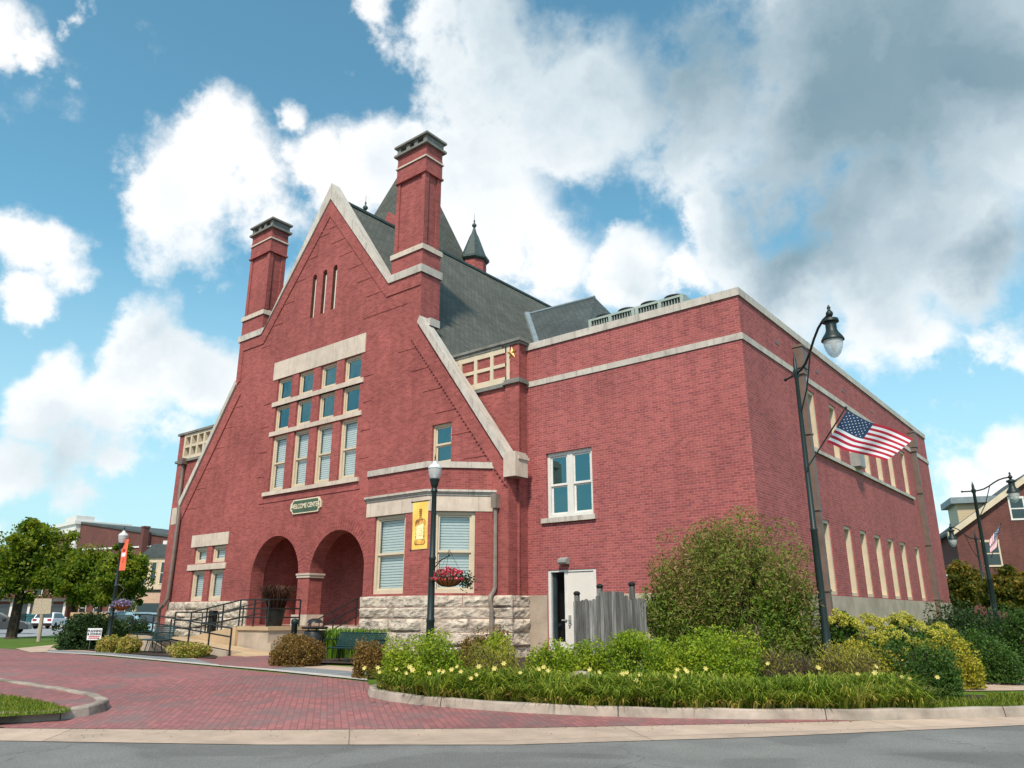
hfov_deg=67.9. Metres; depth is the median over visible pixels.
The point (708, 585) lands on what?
bush
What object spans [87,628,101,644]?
yard sign
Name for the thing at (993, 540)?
flag
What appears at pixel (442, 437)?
window
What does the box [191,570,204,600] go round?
window
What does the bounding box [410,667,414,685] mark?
daylily bloom
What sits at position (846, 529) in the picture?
window
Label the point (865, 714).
curb
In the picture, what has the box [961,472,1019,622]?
street lamp
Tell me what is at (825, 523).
window
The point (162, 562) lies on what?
window
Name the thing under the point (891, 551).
window
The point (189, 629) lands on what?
ramp railing
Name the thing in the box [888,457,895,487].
window
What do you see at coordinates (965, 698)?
soil strip
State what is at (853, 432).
flag
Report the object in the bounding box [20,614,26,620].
street bin
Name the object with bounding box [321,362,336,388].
window
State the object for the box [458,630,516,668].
spirea shrub
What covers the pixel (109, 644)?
variegated shrub
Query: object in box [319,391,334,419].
window
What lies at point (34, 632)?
street
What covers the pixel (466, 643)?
spirea shrub
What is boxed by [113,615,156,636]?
hedge
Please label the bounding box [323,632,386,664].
bench
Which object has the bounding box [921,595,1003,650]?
hedge
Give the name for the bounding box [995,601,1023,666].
shrub
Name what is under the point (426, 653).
spirea shrub
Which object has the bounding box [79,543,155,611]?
leafy tree
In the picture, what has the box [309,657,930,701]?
planting bed
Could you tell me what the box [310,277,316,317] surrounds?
slit window
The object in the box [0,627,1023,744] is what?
ground
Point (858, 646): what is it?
spirea shrub
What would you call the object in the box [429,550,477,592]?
hanging basket
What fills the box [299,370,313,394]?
window
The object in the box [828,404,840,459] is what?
window
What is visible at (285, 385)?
window
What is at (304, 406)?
window
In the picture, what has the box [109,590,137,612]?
hanging basket
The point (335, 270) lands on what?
slit window
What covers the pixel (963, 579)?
leafy tree
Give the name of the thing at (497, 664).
spirea shrub
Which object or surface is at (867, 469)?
window
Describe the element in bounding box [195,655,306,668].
plaza
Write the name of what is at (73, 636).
hedge
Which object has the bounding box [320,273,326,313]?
slit window
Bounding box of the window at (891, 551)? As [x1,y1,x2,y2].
[887,538,900,598]
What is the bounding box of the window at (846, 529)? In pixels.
[844,526,857,595]
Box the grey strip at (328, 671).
[48,650,366,677]
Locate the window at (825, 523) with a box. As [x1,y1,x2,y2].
[823,520,836,594]
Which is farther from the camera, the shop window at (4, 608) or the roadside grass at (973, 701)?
the shop window at (4, 608)
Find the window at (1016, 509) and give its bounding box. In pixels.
[1007,496,1023,519]
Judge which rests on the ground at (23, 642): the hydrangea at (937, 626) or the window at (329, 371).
the hydrangea at (937, 626)
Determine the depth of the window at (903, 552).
31.78 m
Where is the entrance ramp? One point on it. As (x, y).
(252, 641)
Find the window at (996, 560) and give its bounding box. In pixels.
[980,540,1002,566]
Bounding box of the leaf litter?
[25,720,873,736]
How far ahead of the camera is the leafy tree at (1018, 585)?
34.99 m
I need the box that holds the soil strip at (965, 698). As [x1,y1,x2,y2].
[930,693,1016,705]
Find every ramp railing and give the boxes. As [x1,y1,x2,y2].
[130,614,232,654]
[173,599,301,636]
[200,601,265,633]
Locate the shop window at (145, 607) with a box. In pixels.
[136,604,158,612]
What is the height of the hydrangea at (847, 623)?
1.504 m
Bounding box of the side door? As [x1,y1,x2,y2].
[548,568,596,655]
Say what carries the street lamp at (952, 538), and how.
on the ground at (23, 642)
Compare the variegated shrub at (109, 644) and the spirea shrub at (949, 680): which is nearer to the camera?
the spirea shrub at (949, 680)
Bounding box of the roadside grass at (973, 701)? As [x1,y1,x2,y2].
[896,693,1023,707]
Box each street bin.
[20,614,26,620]
[25,614,35,622]
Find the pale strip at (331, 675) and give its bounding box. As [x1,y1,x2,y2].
[47,651,366,679]
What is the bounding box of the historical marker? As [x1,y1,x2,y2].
[32,598,53,641]
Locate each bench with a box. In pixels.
[136,626,177,653]
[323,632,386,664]
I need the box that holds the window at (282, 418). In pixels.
[275,404,289,430]
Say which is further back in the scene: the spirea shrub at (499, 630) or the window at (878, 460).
the window at (878, 460)
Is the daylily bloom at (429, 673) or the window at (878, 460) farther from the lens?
the window at (878, 460)
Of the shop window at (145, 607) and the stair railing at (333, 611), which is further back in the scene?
the shop window at (145, 607)
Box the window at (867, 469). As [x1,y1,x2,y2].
[864,455,870,474]
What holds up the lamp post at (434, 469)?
on the planting bed
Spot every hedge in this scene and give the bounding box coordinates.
[51,611,125,649]
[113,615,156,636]
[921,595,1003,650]
[964,602,1023,659]
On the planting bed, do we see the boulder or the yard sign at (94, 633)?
the boulder
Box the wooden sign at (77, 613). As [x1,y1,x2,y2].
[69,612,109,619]
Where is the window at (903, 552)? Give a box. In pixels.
[900,542,912,599]
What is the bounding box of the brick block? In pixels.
[52,515,168,611]
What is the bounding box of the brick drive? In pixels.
[0,648,858,729]
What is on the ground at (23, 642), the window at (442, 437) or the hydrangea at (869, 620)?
the hydrangea at (869, 620)
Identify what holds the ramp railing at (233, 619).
on the entrance ramp
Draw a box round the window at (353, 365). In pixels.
[345,355,361,381]
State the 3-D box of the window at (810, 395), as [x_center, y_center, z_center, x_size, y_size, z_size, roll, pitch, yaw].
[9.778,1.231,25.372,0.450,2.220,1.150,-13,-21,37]
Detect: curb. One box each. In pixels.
[0,678,109,722]
[367,684,1023,720]
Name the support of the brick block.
on the ground at (23, 642)
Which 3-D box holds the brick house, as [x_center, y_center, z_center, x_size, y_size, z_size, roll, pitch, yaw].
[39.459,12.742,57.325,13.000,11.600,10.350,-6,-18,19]
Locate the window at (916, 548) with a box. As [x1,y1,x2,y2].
[914,546,925,600]
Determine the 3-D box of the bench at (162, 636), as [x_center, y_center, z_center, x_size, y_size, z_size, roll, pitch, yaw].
[-12.420,8.907,26.453,0.711,0.918,2.134,14,-22,-39]
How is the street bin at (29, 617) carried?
on the far sidewalk
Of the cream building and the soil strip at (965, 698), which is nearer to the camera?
the soil strip at (965, 698)
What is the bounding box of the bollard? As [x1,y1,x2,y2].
[291,618,298,635]
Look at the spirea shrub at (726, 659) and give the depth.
13.37 m
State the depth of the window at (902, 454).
34.96 m
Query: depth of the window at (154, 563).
97.00 m
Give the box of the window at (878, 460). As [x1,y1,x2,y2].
[876,458,883,481]
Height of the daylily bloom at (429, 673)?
0.344 m
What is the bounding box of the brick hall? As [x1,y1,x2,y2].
[154,130,955,659]
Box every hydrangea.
[814,607,876,667]
[853,613,903,652]
[872,627,930,686]
[875,610,930,636]
[912,621,968,681]
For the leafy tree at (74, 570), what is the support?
on the ground at (23, 642)
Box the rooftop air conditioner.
[588,294,690,326]
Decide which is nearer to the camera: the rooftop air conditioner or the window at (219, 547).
the rooftop air conditioner
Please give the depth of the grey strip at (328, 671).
21.41 m
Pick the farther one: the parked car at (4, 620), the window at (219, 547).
the parked car at (4, 620)
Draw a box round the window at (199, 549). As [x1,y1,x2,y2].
[195,546,207,563]
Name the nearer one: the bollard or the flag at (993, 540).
the bollard
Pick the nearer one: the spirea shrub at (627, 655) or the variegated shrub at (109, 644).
the spirea shrub at (627, 655)
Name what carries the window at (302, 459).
in the brick hall
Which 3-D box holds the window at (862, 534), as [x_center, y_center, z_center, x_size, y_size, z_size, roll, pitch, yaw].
[12.459,6.453,27.253,0.450,2.510,1.070,-13,-21,37]
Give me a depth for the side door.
23.15 m
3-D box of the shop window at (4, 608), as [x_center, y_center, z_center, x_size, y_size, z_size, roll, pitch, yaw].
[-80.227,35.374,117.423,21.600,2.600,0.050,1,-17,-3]
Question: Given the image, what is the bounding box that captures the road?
[0,725,1023,767]
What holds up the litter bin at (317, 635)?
on the planting bed
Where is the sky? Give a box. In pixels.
[0,0,1023,546]
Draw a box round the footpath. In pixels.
[926,679,1023,690]
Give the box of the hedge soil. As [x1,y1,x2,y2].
[75,648,216,657]
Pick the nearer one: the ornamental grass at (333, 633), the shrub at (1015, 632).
the shrub at (1015, 632)
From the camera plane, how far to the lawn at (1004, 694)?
13.39 m
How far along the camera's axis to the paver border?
12.98 m
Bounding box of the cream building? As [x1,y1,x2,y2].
[134,544,166,612]
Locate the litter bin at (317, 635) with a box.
[301,618,327,657]
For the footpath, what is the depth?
14.63 m
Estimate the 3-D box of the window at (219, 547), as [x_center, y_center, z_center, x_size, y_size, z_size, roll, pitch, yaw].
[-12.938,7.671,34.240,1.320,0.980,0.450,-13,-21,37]
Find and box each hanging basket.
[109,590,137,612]
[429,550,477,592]
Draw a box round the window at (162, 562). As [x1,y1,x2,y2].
[158,561,164,583]
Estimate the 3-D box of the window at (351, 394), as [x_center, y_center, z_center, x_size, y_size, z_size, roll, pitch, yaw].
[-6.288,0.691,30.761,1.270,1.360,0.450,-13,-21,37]
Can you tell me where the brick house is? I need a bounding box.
[940,474,1023,627]
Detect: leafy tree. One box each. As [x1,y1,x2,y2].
[0,517,83,638]
[52,543,114,628]
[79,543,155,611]
[945,559,985,614]
[973,564,1023,613]
[1007,570,1023,608]
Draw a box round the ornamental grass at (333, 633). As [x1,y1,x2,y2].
[312,627,391,657]
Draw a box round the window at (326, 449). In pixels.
[314,423,332,483]
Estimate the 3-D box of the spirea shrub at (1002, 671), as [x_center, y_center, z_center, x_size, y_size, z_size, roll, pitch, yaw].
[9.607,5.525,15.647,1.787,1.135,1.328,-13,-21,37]
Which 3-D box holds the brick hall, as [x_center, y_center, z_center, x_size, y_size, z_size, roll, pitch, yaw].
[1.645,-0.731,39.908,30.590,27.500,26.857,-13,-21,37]
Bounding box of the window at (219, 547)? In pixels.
[213,545,225,561]
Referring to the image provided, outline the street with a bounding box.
[0,627,63,636]
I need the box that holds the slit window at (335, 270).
[331,268,336,309]
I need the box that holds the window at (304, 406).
[297,398,311,425]
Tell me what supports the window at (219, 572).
in the brick hall
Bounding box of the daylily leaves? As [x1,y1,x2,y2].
[364,663,951,708]
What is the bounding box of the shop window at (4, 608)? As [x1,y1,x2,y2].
[0,604,63,615]
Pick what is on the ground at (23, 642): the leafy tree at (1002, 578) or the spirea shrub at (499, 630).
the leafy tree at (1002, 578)
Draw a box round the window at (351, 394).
[343,384,359,413]
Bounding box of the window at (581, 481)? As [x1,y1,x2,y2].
[570,447,593,515]
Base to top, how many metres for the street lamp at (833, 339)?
7.407 m
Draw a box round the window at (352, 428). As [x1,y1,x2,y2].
[339,417,357,479]
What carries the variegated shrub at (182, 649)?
on the hedge soil
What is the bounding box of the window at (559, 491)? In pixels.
[548,451,570,517]
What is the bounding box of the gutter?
[0,717,1023,744]
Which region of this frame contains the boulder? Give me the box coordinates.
[569,671,593,678]
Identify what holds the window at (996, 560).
in the brick house
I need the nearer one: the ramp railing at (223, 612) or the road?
the road
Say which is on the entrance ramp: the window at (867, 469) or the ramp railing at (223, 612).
the ramp railing at (223, 612)
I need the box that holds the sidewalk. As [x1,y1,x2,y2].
[16,644,353,670]
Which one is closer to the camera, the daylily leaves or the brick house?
the daylily leaves
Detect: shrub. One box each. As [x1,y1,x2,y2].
[95,634,119,652]
[114,634,143,652]
[165,641,212,657]
[267,632,327,666]
[350,636,386,677]
[378,627,467,695]
[452,635,484,665]
[453,624,516,665]
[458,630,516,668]
[464,639,523,673]
[524,638,581,676]
[569,635,614,677]
[595,628,689,677]
[670,624,765,679]
[754,645,821,680]
[802,639,899,676]
[814,633,911,676]
[862,624,966,697]
[924,629,987,688]
[932,623,1023,683]
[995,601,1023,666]
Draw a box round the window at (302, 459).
[291,429,308,487]
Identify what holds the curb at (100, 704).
on the ground at (23, 642)
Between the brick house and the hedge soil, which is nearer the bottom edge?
the hedge soil
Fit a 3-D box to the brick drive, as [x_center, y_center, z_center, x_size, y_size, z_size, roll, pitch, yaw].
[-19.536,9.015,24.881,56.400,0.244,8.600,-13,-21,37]
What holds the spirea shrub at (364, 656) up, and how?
on the planting bed
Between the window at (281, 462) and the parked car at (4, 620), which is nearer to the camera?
the window at (281, 462)
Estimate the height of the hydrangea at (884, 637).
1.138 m
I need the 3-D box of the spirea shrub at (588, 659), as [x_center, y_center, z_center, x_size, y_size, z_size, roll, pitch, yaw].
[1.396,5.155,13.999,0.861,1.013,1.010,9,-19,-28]
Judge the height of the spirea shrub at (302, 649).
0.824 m
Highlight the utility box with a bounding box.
[207,610,217,631]
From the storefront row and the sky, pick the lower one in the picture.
the storefront row
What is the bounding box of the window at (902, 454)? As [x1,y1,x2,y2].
[900,451,909,494]
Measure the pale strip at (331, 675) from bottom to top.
0.042 m
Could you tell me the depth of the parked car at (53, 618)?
76.68 m
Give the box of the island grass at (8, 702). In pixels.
[0,692,71,716]
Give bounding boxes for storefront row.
[0,588,74,618]
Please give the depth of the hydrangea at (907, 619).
16.95 m
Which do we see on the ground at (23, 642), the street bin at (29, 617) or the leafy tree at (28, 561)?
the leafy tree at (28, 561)
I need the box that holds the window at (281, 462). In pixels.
[270,434,286,490]
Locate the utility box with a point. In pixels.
(211, 619)
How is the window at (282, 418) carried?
in the brick hall
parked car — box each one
[0,613,32,632]
[31,612,66,628]
[114,612,156,630]
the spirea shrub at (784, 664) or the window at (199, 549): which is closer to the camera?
the spirea shrub at (784, 664)
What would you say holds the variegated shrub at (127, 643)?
on the hedge soil
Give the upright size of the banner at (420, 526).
1.070 m
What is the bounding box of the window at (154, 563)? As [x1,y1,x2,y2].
[149,561,157,583]
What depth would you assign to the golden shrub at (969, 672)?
14.44 m
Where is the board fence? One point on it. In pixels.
(602, 616)
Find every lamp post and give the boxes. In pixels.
[104,527,128,639]
[424,454,449,663]
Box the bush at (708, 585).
[639,505,824,678]
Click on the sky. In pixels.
(863, 160)
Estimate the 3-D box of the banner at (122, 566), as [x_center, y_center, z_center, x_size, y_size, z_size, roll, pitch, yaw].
[-15.216,6.678,29.800,0.326,1.293,0.046,-1,-17,2]
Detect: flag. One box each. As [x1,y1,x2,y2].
[807,406,912,468]
[989,523,1001,557]
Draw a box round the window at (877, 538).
[874,535,887,597]
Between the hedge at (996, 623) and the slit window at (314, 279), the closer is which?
the hedge at (996, 623)
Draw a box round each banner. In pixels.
[119,538,129,570]
[410,500,429,551]
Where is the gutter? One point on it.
(492, 736)
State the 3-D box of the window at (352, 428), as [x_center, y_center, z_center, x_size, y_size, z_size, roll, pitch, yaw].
[-6.288,2.609,30.175,1.270,2.670,0.450,-13,-21,37]
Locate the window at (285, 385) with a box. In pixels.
[278,377,291,400]
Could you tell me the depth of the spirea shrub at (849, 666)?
13.38 m
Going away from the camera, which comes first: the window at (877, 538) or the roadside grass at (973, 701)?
the roadside grass at (973, 701)
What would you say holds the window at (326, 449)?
in the brick hall
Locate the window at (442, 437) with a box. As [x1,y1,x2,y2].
[433,422,451,460]
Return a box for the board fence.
[573,582,647,671]
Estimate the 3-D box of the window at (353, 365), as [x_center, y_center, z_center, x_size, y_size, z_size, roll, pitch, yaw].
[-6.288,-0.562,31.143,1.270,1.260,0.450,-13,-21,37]
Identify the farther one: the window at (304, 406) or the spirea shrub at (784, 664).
the window at (304, 406)
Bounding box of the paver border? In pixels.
[0,682,95,706]
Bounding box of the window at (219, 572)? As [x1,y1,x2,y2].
[208,569,222,600]
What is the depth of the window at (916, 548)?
33.64 m
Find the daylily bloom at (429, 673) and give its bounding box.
[427,671,430,693]
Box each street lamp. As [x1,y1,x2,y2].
[784,305,844,670]
[947,524,991,619]
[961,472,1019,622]
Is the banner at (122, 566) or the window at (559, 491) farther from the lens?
the banner at (122, 566)
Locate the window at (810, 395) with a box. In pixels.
[807,390,818,448]
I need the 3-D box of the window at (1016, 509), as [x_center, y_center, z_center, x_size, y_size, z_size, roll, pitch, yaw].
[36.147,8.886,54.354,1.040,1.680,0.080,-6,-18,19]
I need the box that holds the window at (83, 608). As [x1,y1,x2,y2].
[78,605,85,611]
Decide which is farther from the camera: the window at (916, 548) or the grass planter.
the window at (916, 548)
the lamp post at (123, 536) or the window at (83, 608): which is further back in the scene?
the window at (83, 608)
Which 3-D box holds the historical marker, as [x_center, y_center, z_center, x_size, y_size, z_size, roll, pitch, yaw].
[-24.257,12.142,39.108,0.973,2.117,0.199,0,-17,0]
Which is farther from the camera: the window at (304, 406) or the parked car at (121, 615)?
the parked car at (121, 615)
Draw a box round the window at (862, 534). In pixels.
[859,530,873,596]
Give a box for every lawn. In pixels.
[984,692,1023,700]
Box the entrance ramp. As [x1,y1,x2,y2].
[130,625,358,656]
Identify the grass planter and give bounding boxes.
[246,584,302,625]
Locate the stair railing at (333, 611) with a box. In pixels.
[308,598,357,629]
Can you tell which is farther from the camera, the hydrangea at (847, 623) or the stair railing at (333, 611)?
the stair railing at (333, 611)
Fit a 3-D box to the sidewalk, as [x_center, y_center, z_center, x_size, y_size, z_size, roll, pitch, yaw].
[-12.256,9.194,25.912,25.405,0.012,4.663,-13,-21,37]

